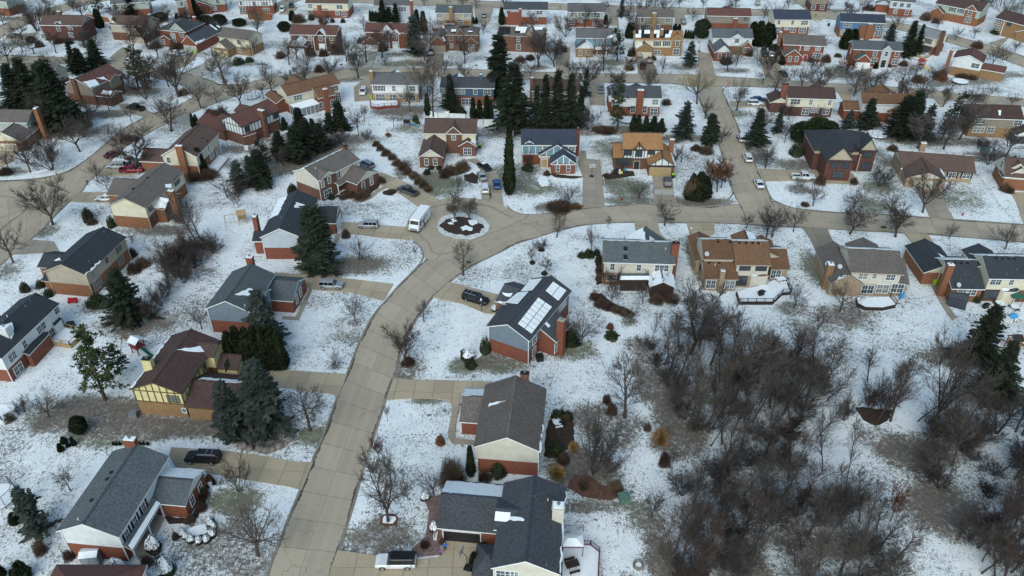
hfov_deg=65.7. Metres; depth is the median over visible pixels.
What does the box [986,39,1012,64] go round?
bare tree
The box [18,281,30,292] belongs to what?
evergreen shrub
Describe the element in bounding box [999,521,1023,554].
woodland tree
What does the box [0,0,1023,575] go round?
ground
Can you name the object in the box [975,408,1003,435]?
thicket bush
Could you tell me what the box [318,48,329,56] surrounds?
bare shrub
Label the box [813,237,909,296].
house
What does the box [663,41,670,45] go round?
window
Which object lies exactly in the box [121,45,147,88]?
pine tree
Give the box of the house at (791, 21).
[768,9,811,34]
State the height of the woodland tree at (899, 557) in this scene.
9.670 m
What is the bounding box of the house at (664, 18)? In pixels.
[636,8,673,29]
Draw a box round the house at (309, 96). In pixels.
[264,73,342,115]
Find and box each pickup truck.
[118,164,143,173]
[126,103,145,111]
[397,184,418,196]
[597,84,603,92]
[639,61,645,69]
[791,170,815,180]
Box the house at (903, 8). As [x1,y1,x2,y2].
[874,0,915,16]
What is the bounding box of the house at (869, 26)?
[834,13,885,39]
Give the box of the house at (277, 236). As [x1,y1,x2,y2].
[251,190,341,260]
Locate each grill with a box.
[757,289,765,295]
[982,302,990,308]
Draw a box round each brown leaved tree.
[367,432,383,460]
[625,55,637,64]
[705,151,733,191]
[708,160,722,183]
[716,157,736,187]
[834,55,856,73]
[882,481,911,521]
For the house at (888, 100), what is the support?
on the ground at (572, 380)
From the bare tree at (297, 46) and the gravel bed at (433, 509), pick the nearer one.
the gravel bed at (433, 509)
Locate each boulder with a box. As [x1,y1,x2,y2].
[236,441,247,449]
[246,444,253,450]
[255,444,263,451]
[262,445,270,453]
[270,444,276,451]
[275,441,284,449]
[282,434,294,442]
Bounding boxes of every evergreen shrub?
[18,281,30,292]
[35,279,45,289]
[42,289,53,297]
[65,37,74,44]
[82,207,93,223]
[84,292,107,309]
[105,215,116,228]
[109,557,125,563]
[144,535,161,555]
[148,567,160,575]
[155,556,175,575]
[177,527,185,537]
[182,532,187,539]
[186,534,194,544]
[195,535,202,545]
[202,534,210,544]
[206,518,213,527]
[208,528,216,538]
[210,522,217,528]
[233,57,245,65]
[245,56,254,62]
[287,182,296,193]
[308,14,314,20]
[327,193,334,200]
[412,113,419,125]
[420,490,429,501]
[423,168,430,174]
[429,520,437,532]
[455,104,466,113]
[461,347,475,360]
[464,358,475,370]
[479,335,491,355]
[490,462,507,480]
[491,304,496,311]
[521,162,533,172]
[546,439,562,457]
[552,409,565,419]
[564,410,573,420]
[565,327,580,347]
[577,251,584,258]
[582,248,594,258]
[594,248,600,255]
[594,253,601,263]
[603,330,617,342]
[627,47,634,56]
[720,58,732,65]
[788,141,803,157]
[971,293,981,303]
[990,29,999,34]
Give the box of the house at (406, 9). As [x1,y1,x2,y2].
[373,0,413,19]
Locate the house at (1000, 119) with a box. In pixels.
[958,104,1023,143]
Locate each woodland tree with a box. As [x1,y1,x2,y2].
[155,188,195,239]
[173,200,202,235]
[278,144,285,165]
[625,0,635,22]
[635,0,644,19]
[650,311,663,338]
[650,501,690,575]
[653,323,683,354]
[660,337,690,372]
[661,485,707,552]
[662,378,692,419]
[665,310,679,339]
[665,496,719,569]
[666,378,724,430]
[668,337,696,380]
[669,307,685,350]
[669,334,690,365]
[678,525,725,575]
[679,348,707,383]
[680,528,739,575]
[681,360,715,415]
[682,323,698,361]
[683,305,722,344]
[683,481,707,548]
[685,358,711,411]
[688,476,746,529]
[689,451,717,503]
[690,340,711,367]
[691,505,737,563]
[693,505,729,549]
[701,393,738,444]
[704,357,736,406]
[705,302,737,337]
[705,312,743,365]
[705,330,731,382]
[707,370,738,425]
[708,345,741,391]
[710,381,739,426]
[710,403,734,446]
[711,434,743,485]
[713,527,777,575]
[714,353,742,411]
[715,413,752,480]
[715,478,753,516]
[717,552,749,575]
[718,457,752,519]
[718,534,744,575]
[720,350,762,395]
[722,317,790,402]
[724,532,758,575]
[725,305,756,365]
[730,392,770,449]
[730,425,754,471]
[730,472,777,544]
[731,367,768,427]
[732,318,758,363]
[741,526,774,561]
[743,459,768,496]
[744,343,771,383]
[745,402,796,455]
[745,449,790,523]
[745,489,781,566]
[749,367,771,414]
[751,323,790,370]
[751,443,782,491]
[752,339,795,407]
[752,353,788,424]
[752,461,785,522]
[756,331,785,372]
[757,489,803,537]
[761,343,794,401]
[766,518,819,566]
[767,370,790,420]
[768,450,809,505]
[771,545,820,575]
[775,377,804,420]
[777,322,822,369]
[777,359,829,415]
[780,432,802,465]
[782,315,820,373]
[782,351,798,380]
[782,353,806,410]
[782,509,817,549]
[784,449,816,491]
[785,421,816,478]
[786,446,846,505]
[789,375,844,421]
[793,521,842,575]
[797,338,816,398]
[799,339,836,395]
[802,310,831,351]
[802,356,834,415]
[804,479,858,539]
[806,355,838,394]
[808,404,839,464]
[808,505,844,569]
[818,392,848,436]
[819,337,854,388]
[819,461,864,526]
[825,325,855,363]
[827,356,859,400]
[828,482,859,536]
[831,514,875,575]
[842,467,881,521]
[842,482,869,513]
[843,407,865,482]
[853,492,880,575]
[857,344,882,380]
[863,473,888,523]
[863,496,901,529]
[873,493,919,547]
[874,553,922,575]
[876,539,920,574]
[877,360,917,419]
[879,362,907,396]
[884,550,919,575]
[889,354,925,421]
[897,506,934,558]
[905,429,962,477]
[909,432,952,468]
[917,369,960,421]
[921,394,971,447]
[929,396,968,449]
[942,404,971,455]
[946,401,985,465]
[955,501,992,537]
[965,385,1003,423]
[968,482,1023,548]
[971,519,1016,575]
[977,390,1017,433]
[981,510,1023,561]
[981,533,1023,575]
[986,516,1023,575]
[987,391,1023,435]
[996,474,1023,534]
[998,475,1023,526]
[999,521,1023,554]
[1002,436,1023,471]
[1004,536,1023,572]
[1006,472,1023,523]
[1011,382,1023,432]
[1011,557,1023,575]
[1014,438,1023,469]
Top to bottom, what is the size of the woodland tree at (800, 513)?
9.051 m
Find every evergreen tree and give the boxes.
[24,36,35,42]
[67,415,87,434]
[152,12,168,20]
[198,15,211,24]
[210,14,227,24]
[231,18,245,25]
[276,21,290,31]
[694,18,711,37]
[768,44,780,54]
[790,120,815,142]
[804,116,837,133]
[819,120,839,129]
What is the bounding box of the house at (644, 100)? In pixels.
[606,82,661,116]
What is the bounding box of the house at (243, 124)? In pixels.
[196,99,280,145]
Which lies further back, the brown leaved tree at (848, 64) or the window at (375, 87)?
the brown leaved tree at (848, 64)
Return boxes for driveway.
[0,151,18,166]
[6,32,37,39]
[11,240,57,254]
[69,192,110,202]
[99,161,146,175]
[109,47,127,62]
[119,103,156,116]
[159,50,197,71]
[169,114,197,127]
[169,447,312,489]
[187,56,226,76]
[267,370,346,395]
[274,272,392,300]
[277,54,303,75]
[279,5,297,14]
[329,540,476,575]
[341,222,410,239]
[354,76,370,101]
[357,51,375,67]
[378,172,440,206]
[386,377,491,405]
[424,52,443,67]
[433,282,497,313]
[465,159,503,205]
[474,4,493,23]
[556,41,569,46]
[556,47,569,72]
[578,151,604,207]
[589,81,604,104]
[606,5,618,25]
[634,222,666,239]
[636,58,655,73]
[652,175,677,205]
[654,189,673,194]
[674,10,684,25]
[687,222,714,235]
[698,51,714,75]
[730,101,766,107]
[756,169,860,184]
[759,55,785,79]
[802,227,831,248]
[811,11,823,20]
[838,92,851,99]
[857,68,871,84]
[904,232,933,242]
[918,188,953,219]
[931,93,956,107]
[988,37,1008,46]
[1011,192,1023,223]
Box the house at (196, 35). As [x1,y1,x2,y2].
[159,15,222,52]
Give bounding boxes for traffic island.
[437,213,489,238]
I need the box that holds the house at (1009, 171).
[992,156,1023,190]
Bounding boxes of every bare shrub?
[0,166,12,176]
[2,412,16,424]
[30,539,48,557]
[35,40,44,47]
[53,37,64,44]
[61,549,75,563]
[87,217,97,225]
[126,260,141,275]
[128,247,137,257]
[134,255,150,269]
[139,552,152,567]
[146,42,162,49]
[169,42,183,50]
[171,531,178,540]
[178,87,187,96]
[184,514,195,525]
[186,171,202,181]
[195,501,206,512]
[199,167,219,181]
[199,487,209,499]
[276,51,284,59]
[291,13,306,23]
[306,49,315,56]
[313,63,324,72]
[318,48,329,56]
[329,41,343,55]
[337,193,347,199]
[341,228,350,238]
[345,190,355,198]
[354,190,369,202]
[360,187,370,197]
[371,140,380,146]
[376,143,384,150]
[377,176,386,183]
[378,44,387,51]
[380,147,391,156]
[386,189,393,195]
[387,153,396,160]
[391,158,401,166]
[398,162,408,170]
[400,355,414,367]
[402,166,412,175]
[408,171,419,179]
[413,176,425,185]
[418,181,428,188]
[420,540,430,551]
[423,184,431,192]
[437,455,467,491]
[440,168,450,178]
[443,163,458,174]
[454,158,471,172]
[477,470,493,482]
[514,55,525,62]
[525,54,534,60]
[543,169,549,175]
[546,198,574,215]
[557,451,570,466]
[559,413,570,426]
[559,419,569,425]
[570,202,580,209]
[578,481,589,490]
[588,291,599,300]
[591,124,606,134]
[592,297,604,308]
[594,265,601,271]
[599,126,616,135]
[602,172,610,177]
[602,301,611,311]
[602,393,611,405]
[605,401,617,416]
[607,478,624,494]
[611,304,620,313]
[613,167,623,174]
[618,307,630,317]
[623,63,635,70]
[643,421,651,432]
[647,292,663,306]
[658,449,671,468]
[661,98,671,105]
[662,292,680,305]
[689,144,700,151]
[699,144,714,155]
[745,49,752,56]
[800,202,809,207]
[814,172,826,185]
[821,54,830,63]
[833,53,841,57]
[850,177,858,184]
[862,4,875,11]
[886,143,898,150]
[898,60,907,66]
[912,73,924,83]
[920,11,931,20]
[930,17,939,23]
[955,73,968,79]
[968,74,978,79]
[970,39,983,49]
[998,182,1011,193]
[1006,186,1015,193]
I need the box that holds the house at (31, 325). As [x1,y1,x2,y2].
[0,293,65,382]
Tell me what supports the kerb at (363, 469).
on the ground at (572, 380)
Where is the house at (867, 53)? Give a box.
[846,40,902,68]
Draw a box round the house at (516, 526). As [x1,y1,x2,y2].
[436,475,566,575]
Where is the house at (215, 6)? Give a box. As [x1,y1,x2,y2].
[175,0,226,19]
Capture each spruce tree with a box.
[0,62,25,108]
[9,56,40,109]
[9,485,63,543]
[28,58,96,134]
[31,64,90,135]
[64,41,82,74]
[70,47,91,73]
[83,38,107,68]
[99,267,163,332]
[121,0,139,15]
[187,0,204,18]
[224,160,247,189]
[239,154,258,188]
[245,149,273,190]
[268,130,286,161]
[279,117,287,130]
[282,125,317,164]
[290,203,344,277]
[291,107,305,129]
[298,118,328,152]
[308,118,314,133]
[313,123,336,153]
[322,112,336,133]
[330,100,354,131]
[375,0,388,22]
[385,7,393,22]
[391,3,400,22]
[401,14,427,57]
[437,74,459,110]
[484,32,511,98]
[485,61,532,133]
[525,84,543,128]
[535,72,552,128]
[540,69,571,128]
[559,72,582,128]
[576,85,589,128]
[579,67,591,97]
[614,0,625,17]
[632,114,644,131]
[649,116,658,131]
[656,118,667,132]
[671,100,696,141]
[680,40,698,68]
[700,113,720,146]
[736,107,772,148]
[769,104,785,134]
[839,110,855,129]
[854,98,883,130]
[881,89,931,140]
[882,94,919,141]
[883,23,896,40]
[901,20,919,58]
[909,103,941,142]
[913,24,925,55]
[940,301,1009,373]
[963,339,1023,408]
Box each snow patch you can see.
[15,151,33,160]
[32,160,68,172]
[185,524,207,535]
[208,476,219,490]
[383,516,395,523]
[460,225,472,230]
[463,346,481,359]
[468,220,477,225]
[537,176,548,186]
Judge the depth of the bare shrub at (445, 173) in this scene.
195.26 m
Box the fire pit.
[633,559,643,570]
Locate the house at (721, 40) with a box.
[707,28,753,60]
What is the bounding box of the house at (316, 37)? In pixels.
[289,24,341,54]
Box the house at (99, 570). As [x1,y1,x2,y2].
[50,564,147,575]
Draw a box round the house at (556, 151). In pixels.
[521,127,580,173]
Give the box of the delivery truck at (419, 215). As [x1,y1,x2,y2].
[408,205,430,232]
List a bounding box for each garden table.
[552,418,562,428]
[564,556,580,574]
[774,276,786,284]
[992,300,1006,307]
[1008,304,1019,310]
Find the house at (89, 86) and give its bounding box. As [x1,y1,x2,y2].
[62,63,126,106]
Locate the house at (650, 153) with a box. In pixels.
[611,132,675,175]
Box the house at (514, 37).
[497,26,546,52]
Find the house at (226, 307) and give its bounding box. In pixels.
[205,254,306,333]
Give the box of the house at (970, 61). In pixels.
[943,48,1006,81]
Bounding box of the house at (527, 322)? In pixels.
[485,275,571,365]
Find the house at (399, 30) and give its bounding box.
[362,22,409,50]
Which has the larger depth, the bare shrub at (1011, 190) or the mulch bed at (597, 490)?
the bare shrub at (1011, 190)
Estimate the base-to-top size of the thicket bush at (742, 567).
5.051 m
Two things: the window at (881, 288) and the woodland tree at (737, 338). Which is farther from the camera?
the window at (881, 288)
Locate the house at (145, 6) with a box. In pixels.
[110,0,152,15]
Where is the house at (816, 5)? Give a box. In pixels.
[805,0,828,10]
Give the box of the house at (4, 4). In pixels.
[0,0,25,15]
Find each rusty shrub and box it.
[205,473,212,482]
[435,435,444,446]
[606,322,613,329]
[932,69,947,81]
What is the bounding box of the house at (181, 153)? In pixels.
[139,123,221,177]
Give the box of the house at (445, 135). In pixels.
[418,110,478,167]
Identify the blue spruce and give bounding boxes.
[209,378,251,445]
[236,356,299,444]
[241,287,291,344]
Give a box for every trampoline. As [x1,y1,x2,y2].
[0,476,13,508]
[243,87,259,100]
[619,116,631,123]
[867,124,888,138]
[952,78,967,85]
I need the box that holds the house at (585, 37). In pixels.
[575,28,615,59]
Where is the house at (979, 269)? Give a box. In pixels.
[903,238,1023,303]
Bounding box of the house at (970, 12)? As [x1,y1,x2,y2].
[930,0,990,26]
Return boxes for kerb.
[0,67,1022,180]
[0,76,1023,265]
[0,196,25,230]
[1,180,68,192]
[10,55,218,83]
[10,62,191,93]
[266,241,423,575]
[330,222,1021,568]
[353,2,1022,66]
[469,0,1022,55]
[506,182,733,214]
[604,82,729,181]
[722,86,767,171]
[764,182,1023,224]
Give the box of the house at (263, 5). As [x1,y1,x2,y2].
[236,0,276,13]
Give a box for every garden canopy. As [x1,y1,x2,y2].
[563,534,583,556]
[1011,292,1023,306]
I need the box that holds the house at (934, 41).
[914,25,948,55]
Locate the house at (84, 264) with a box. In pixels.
[37,227,131,296]
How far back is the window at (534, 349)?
138.60 m
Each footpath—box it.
[283,287,311,319]
[334,233,339,246]
[352,185,387,201]
[448,405,473,444]
[931,284,956,320]
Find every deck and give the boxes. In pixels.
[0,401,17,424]
[50,323,80,348]
[207,154,228,171]
[248,9,271,20]
[370,100,398,109]
[561,540,599,575]
[736,276,792,304]
[855,293,897,310]
[916,51,930,58]
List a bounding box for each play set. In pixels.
[121,335,153,356]
[224,209,246,226]
[393,115,418,127]
[908,58,930,70]
[974,136,989,154]
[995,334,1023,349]
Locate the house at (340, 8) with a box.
[305,0,353,24]
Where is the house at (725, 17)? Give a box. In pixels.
[704,6,751,27]
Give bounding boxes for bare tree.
[0,8,11,24]
[0,21,27,37]
[0,31,21,64]
[0,47,28,65]
[0,131,46,172]
[0,148,13,167]
[0,219,32,262]
[2,130,29,150]
[3,1,36,15]
[7,173,69,224]
[7,394,26,413]
[10,31,26,46]
[14,0,53,31]
[14,132,63,171]
[17,127,63,154]
[18,30,43,53]
[19,85,42,109]
[19,383,70,418]
[33,3,51,15]
[36,51,55,62]
[38,5,61,20]
[41,0,55,8]
[46,115,95,151]
[55,56,68,66]
[62,18,94,47]
[63,0,92,14]
[65,109,95,137]
[72,32,102,48]
[74,98,101,125]
[79,157,107,179]
[92,170,111,189]
[94,82,115,110]
[97,126,125,147]
[99,118,134,156]
[103,1,125,16]
[112,24,142,53]
[118,11,165,46]
[119,61,158,99]
[119,103,137,121]
[126,231,136,243]
[128,115,153,139]
[130,43,200,96]
[140,31,163,58]
[140,238,192,279]
[143,89,176,124]
[149,95,184,131]
[150,1,176,22]
[153,61,172,86]
[168,6,192,20]
[180,79,211,107]
[180,298,208,329]
[200,46,235,82]
[201,478,292,556]
[202,86,223,102]
[202,100,229,116]
[204,12,221,25]
[206,171,237,197]
[209,445,255,491]
[219,70,251,103]
[230,189,244,207]
[237,34,257,54]
[245,10,264,31]
[246,4,269,23]
[256,61,281,89]
[273,49,285,58]
[276,381,328,431]
[279,40,298,64]
[283,34,307,59]
[289,51,316,68]
[291,58,310,77]
[311,12,331,24]
[318,55,342,72]
[324,28,358,61]
[324,348,348,367]
[337,233,377,260]
[340,293,364,321]
[341,45,367,77]
[350,32,381,61]
[355,13,371,29]
[355,445,416,521]
[374,53,393,64]
[379,315,425,362]
[389,82,423,111]
[403,55,425,71]
[404,64,432,99]
[410,463,446,503]
[412,30,432,57]
[414,62,450,116]
[415,300,429,321]
[416,51,439,69]
[417,10,445,38]
[417,64,437,115]
[434,51,452,74]
[444,188,463,219]
[446,17,466,25]
[448,170,465,192]
[449,29,485,62]
[451,239,478,275]
[455,59,474,76]
[456,196,480,219]
[478,19,487,33]
[508,56,534,78]
[521,150,533,164]
[522,21,555,66]
[523,11,538,26]
[524,61,537,74]
[531,237,547,249]
[540,39,567,66]
[549,32,566,54]
[550,212,567,236]
[552,9,582,36]
[554,182,581,204]
[560,60,576,70]
[564,52,607,85]
[564,308,604,346]
[572,2,596,27]
[575,397,637,475]
[578,101,603,129]
[586,224,600,249]
[587,30,617,70]
[592,17,612,27]
[599,348,647,418]
[600,0,614,12]
[600,272,624,303]
[600,450,631,479]
[601,263,621,288]
[604,68,627,82]
[616,156,626,168]
[622,303,639,322]
[624,5,642,26]
[629,179,652,198]
[632,13,657,29]
[634,279,653,303]
[635,0,653,8]
[639,63,660,85]
[651,0,678,8]
[654,56,675,71]
[656,193,684,226]
[664,465,698,497]
[667,147,682,159]
[667,275,743,355]
[674,144,693,162]
[675,63,720,103]
[681,172,698,201]
[687,7,701,17]
[691,94,718,118]
[715,124,734,142]
[723,76,753,110]
[724,0,739,7]
[733,41,749,66]
[741,212,753,228]
[748,103,778,124]
[753,65,774,84]
[754,45,783,69]
[755,141,778,167]
[756,201,784,237]
[757,4,767,17]
[757,202,792,236]
[764,1,789,13]
[766,66,793,90]
[778,115,794,142]
[780,100,798,118]
[783,0,796,7]
[783,202,811,231]
[788,281,813,308]
[791,65,799,74]
[791,69,811,85]
[794,175,812,187]
[798,61,841,86]
[803,51,830,72]
[806,179,827,205]
[810,104,825,116]
[829,276,867,311]
[840,70,871,96]
[840,201,879,234]
[841,1,860,12]
[843,186,870,209]
[851,62,868,81]
[857,0,874,12]
[857,69,892,85]
[863,80,883,90]
[870,160,897,187]
[880,67,896,78]
[881,187,906,208]
[884,197,916,237]
[889,60,923,74]
[892,16,905,26]
[895,74,915,92]
[906,110,945,148]
[906,165,956,212]
[911,64,922,75]
[912,74,940,98]
[915,317,1007,426]
[920,85,939,96]
[927,63,948,77]
[933,17,944,27]
[937,108,964,149]
[940,84,954,106]
[945,220,963,238]
[951,26,964,39]
[954,98,988,139]
[963,85,992,103]
[968,87,990,100]
[969,25,980,36]
[978,140,1009,164]
[979,0,997,7]
[979,134,1001,149]
[985,85,1001,93]
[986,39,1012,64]
[987,218,1023,249]
[994,0,1023,15]
[998,42,1015,60]
[1005,93,1023,104]
[1011,39,1023,51]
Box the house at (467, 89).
[440,72,494,105]
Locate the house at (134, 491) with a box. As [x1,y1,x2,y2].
[56,435,206,563]
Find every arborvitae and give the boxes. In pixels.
[0,565,6,575]
[7,512,19,525]
[11,560,32,575]
[56,443,64,452]
[60,436,66,444]
[65,441,70,447]
[69,437,76,446]
[92,8,104,27]
[189,113,195,127]
[193,114,197,124]
[193,147,207,170]
[221,330,232,352]
[228,325,243,359]
[237,325,254,363]
[246,324,264,361]
[255,325,275,371]
[263,324,282,370]
[271,327,289,370]
[288,10,294,20]
[414,9,419,30]
[419,11,427,33]
[423,93,431,115]
[449,107,455,112]
[465,445,476,476]
[467,551,476,571]
[469,97,476,117]
[476,99,482,118]
[483,95,489,118]
[489,101,493,118]
[498,7,505,24]
[501,124,516,194]
[603,14,608,24]
[624,23,631,38]
[629,114,635,131]
[630,22,636,38]
[642,115,649,131]
[682,173,700,200]
[689,171,709,201]
[699,176,712,199]
[750,21,757,45]
[753,20,765,46]
[760,22,773,46]
[772,24,776,39]
[778,55,785,64]
[838,28,854,49]
[852,28,859,39]
[873,62,878,68]
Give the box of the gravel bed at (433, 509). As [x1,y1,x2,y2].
[411,494,440,556]
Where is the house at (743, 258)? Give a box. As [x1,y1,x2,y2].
[687,230,789,292]
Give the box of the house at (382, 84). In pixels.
[368,69,421,102]
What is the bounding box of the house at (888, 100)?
[838,83,914,123]
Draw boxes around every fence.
[86,14,108,21]
[423,109,464,117]
[477,119,495,124]
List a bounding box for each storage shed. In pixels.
[77,548,103,563]
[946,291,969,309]
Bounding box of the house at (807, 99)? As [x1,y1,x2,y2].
[765,82,836,116]
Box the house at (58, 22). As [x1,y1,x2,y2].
[39,10,96,40]
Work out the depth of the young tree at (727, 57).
254.41 m
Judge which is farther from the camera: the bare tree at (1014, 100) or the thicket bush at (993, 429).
the bare tree at (1014, 100)
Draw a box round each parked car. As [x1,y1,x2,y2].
[7,33,19,37]
[94,193,109,201]
[103,150,121,158]
[106,161,126,168]
[121,134,137,142]
[183,448,221,465]
[279,5,284,11]
[288,1,293,7]
[318,278,343,289]
[356,219,378,228]
[359,86,366,94]
[359,159,374,168]
[375,550,416,570]
[427,49,433,55]
[461,289,489,305]
[476,161,492,171]
[476,171,486,180]
[480,183,489,193]
[492,179,500,188]
[647,56,652,63]
[663,176,671,186]
[681,18,686,23]
[737,133,745,141]
[742,152,752,161]
[746,99,763,105]
[750,96,765,101]
[753,178,764,188]
[760,47,767,56]
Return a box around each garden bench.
[67,297,77,303]
[433,530,437,539]
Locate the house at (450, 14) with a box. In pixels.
[435,4,473,29]
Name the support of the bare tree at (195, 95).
on the ground at (572, 380)
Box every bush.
[129,288,163,314]
[145,280,173,305]
[154,270,177,292]
[156,234,190,263]
[157,249,183,273]
[159,258,192,283]
[164,206,186,222]
[171,225,199,253]
[173,240,204,268]
[188,228,216,249]
[201,236,225,253]
[223,181,246,197]
[327,128,350,144]
[360,128,371,138]
[636,332,661,351]
[648,346,670,367]
[652,360,681,383]
[658,369,690,395]
[660,362,691,396]
[666,540,703,575]
[670,386,702,419]
[671,551,700,575]
[677,518,707,548]
[683,548,718,574]
[684,405,719,433]
[687,491,716,518]
[702,453,728,480]
[706,537,736,567]
[708,506,746,538]
[710,465,741,493]
[720,517,750,548]
[722,454,743,473]
[726,340,747,368]
[728,395,745,413]
[730,552,757,575]
[732,436,769,466]
[733,366,759,387]
[736,497,758,518]
[746,418,784,442]
[751,485,794,517]
[755,495,795,534]
[756,435,795,468]
[766,335,793,355]
[768,412,800,436]
[772,378,804,400]
[775,434,800,458]
[780,450,802,470]
[782,485,820,518]
[783,415,807,441]
[786,407,805,427]
[791,393,821,422]
[797,487,819,506]
[802,352,830,377]
[806,492,847,527]
[819,368,842,395]
[822,480,868,512]
[824,499,852,517]
[827,480,855,499]
[832,562,874,575]
[834,389,862,420]
[843,482,876,509]
[843,560,876,575]
[844,527,876,560]
[857,525,881,551]
[860,383,885,411]
[860,522,896,560]
[862,365,910,414]
[864,552,894,575]
[909,458,944,486]
[918,415,957,447]
[921,405,952,431]
[928,462,959,491]
[941,413,985,443]
[942,391,970,416]
[946,507,998,548]
[951,406,980,430]
[951,418,984,454]
[953,414,991,452]
[962,445,992,461]
[971,413,1008,447]
[971,495,1013,528]
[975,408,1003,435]
[975,472,1004,500]
[976,452,1009,478]
[977,515,1017,557]
[1004,449,1023,473]
[1005,546,1023,572]
[1008,433,1023,462]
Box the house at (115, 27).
[108,14,159,43]
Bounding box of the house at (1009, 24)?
[992,10,1023,42]
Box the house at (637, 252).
[601,226,679,296]
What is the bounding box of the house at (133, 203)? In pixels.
[106,162,188,229]
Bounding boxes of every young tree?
[44,31,60,52]
[48,463,74,490]
[99,122,112,131]
[110,132,156,167]
[138,54,157,79]
[142,547,164,570]
[203,58,215,77]
[254,81,267,98]
[255,61,272,71]
[273,152,287,162]
[277,68,299,84]
[291,65,302,73]
[347,108,365,135]
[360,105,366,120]
[367,25,398,57]
[384,405,389,421]
[528,248,537,258]
[538,256,551,270]
[644,490,667,517]
[671,451,678,468]
[703,158,714,174]
[718,48,738,71]
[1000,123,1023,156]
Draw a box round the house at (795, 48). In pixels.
[777,30,825,64]
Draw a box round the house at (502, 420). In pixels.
[459,369,546,475]
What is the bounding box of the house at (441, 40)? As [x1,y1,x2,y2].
[430,25,480,51]
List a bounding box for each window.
[7,350,17,363]
[12,361,23,376]
[21,339,27,349]
[36,320,46,334]
[48,326,55,337]
[54,306,60,315]
[90,270,95,279]
[92,276,102,291]
[115,244,122,254]
[117,253,124,265]
[122,525,131,542]
[130,512,139,528]
[139,498,148,514]
[152,212,156,221]
[166,395,180,402]
[174,175,179,185]
[189,493,195,507]
[197,481,202,493]
[201,360,206,372]
[209,150,214,159]
[215,145,220,154]
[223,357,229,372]
[239,8,245,12]
[293,94,302,100]
[324,188,331,198]
[332,85,338,91]
[373,85,384,90]
[375,94,385,100]
[389,94,395,100]
[398,7,405,11]
[424,158,428,164]
[433,159,437,165]
[436,20,443,24]
[455,89,464,93]
[461,98,470,104]
[463,148,471,154]
[484,89,490,94]
[495,569,514,575]
[516,44,520,49]
[532,335,536,345]
[532,346,535,357]
[554,342,557,353]
[556,164,559,171]
[559,300,565,311]
[566,164,570,171]
[615,159,622,164]
[624,150,631,155]
[624,159,630,165]
[630,106,635,112]
[635,150,642,156]
[636,264,641,270]
[642,106,647,112]
[650,108,657,114]
[652,99,658,104]
[653,41,660,45]
[654,50,660,54]
[654,265,668,271]
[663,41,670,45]
[665,18,670,22]
[673,48,679,54]
[705,280,715,288]
[711,16,718,20]
[724,280,734,288]
[736,276,747,285]
[739,266,750,270]
[755,266,766,270]
[770,270,781,278]
[790,27,795,32]
[790,99,800,104]
[798,27,806,32]
[800,20,808,24]
[801,108,809,114]
[810,108,818,112]
[813,53,821,58]
[822,108,829,114]
[830,162,838,167]
[831,171,844,178]
[841,162,849,168]
[843,22,851,26]
[857,274,868,279]
[860,162,871,169]
[860,285,874,293]
[862,152,872,157]
[870,58,877,63]
[875,284,889,293]
[876,24,883,28]
[885,275,895,280]
[890,283,904,292]
[891,59,898,64]
[921,45,930,52]
[924,38,932,43]
[946,172,958,178]
[960,173,972,178]
[965,16,971,22]
[966,290,976,295]
[970,62,979,68]
[972,126,984,132]
[975,119,985,123]
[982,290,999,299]
[986,127,994,132]
[989,280,1002,284]
[1013,120,1022,125]
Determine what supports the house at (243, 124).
on the ground at (572, 380)
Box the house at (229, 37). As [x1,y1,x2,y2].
[212,27,263,57]
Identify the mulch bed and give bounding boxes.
[165,484,209,524]
[184,516,217,541]
[335,183,379,196]
[379,513,397,526]
[383,189,396,194]
[438,169,464,175]
[439,217,483,235]
[460,349,477,366]
[463,172,477,183]
[544,414,573,457]
[550,174,582,178]
[568,474,622,499]
[590,293,632,315]
[595,263,602,284]
[606,170,634,179]
[855,407,892,425]
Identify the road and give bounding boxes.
[0,0,106,36]
[0,55,218,94]
[0,68,1023,263]
[0,181,67,207]
[268,0,297,14]
[269,201,1023,575]
[353,0,1023,66]
[406,198,539,259]
[698,86,774,211]
[794,0,836,13]
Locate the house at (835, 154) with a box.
[802,129,878,180]
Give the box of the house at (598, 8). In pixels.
[567,3,604,26]
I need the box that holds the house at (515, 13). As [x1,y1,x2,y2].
[504,1,547,26]
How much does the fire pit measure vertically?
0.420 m
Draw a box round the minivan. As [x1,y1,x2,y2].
[126,158,141,165]
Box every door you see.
[0,144,15,150]
[80,559,89,563]
[88,558,97,563]
[130,37,143,43]
[184,45,196,52]
[289,48,304,54]
[336,213,341,231]
[363,45,377,50]
[392,41,397,47]
[431,46,444,51]
[541,159,547,166]
[633,161,639,168]
[637,52,651,57]
[649,167,670,175]
[854,62,869,68]
[880,60,886,66]
[912,180,936,188]
[950,298,957,306]
[956,300,963,308]
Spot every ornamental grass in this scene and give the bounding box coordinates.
[548,463,566,482]
[567,441,580,456]
[651,427,671,448]
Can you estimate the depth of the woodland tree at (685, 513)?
99.99 m
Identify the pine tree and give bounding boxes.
[69,322,131,401]
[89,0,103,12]
[101,341,129,374]
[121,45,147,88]
[131,49,155,87]
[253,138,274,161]
[605,77,633,129]
[608,26,628,60]
[936,104,958,140]
[946,91,970,122]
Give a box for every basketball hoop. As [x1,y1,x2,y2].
[459,544,468,571]
[589,164,595,176]
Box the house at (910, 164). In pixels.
[891,141,975,189]
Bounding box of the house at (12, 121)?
[0,106,48,150]
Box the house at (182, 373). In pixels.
[129,329,242,420]
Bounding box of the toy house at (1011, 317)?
[1005,313,1018,322]
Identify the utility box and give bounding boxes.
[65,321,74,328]
[128,409,137,419]
[535,353,543,361]
[617,491,631,505]
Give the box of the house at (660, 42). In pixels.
[632,28,683,57]
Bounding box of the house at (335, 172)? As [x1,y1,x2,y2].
[292,143,379,201]

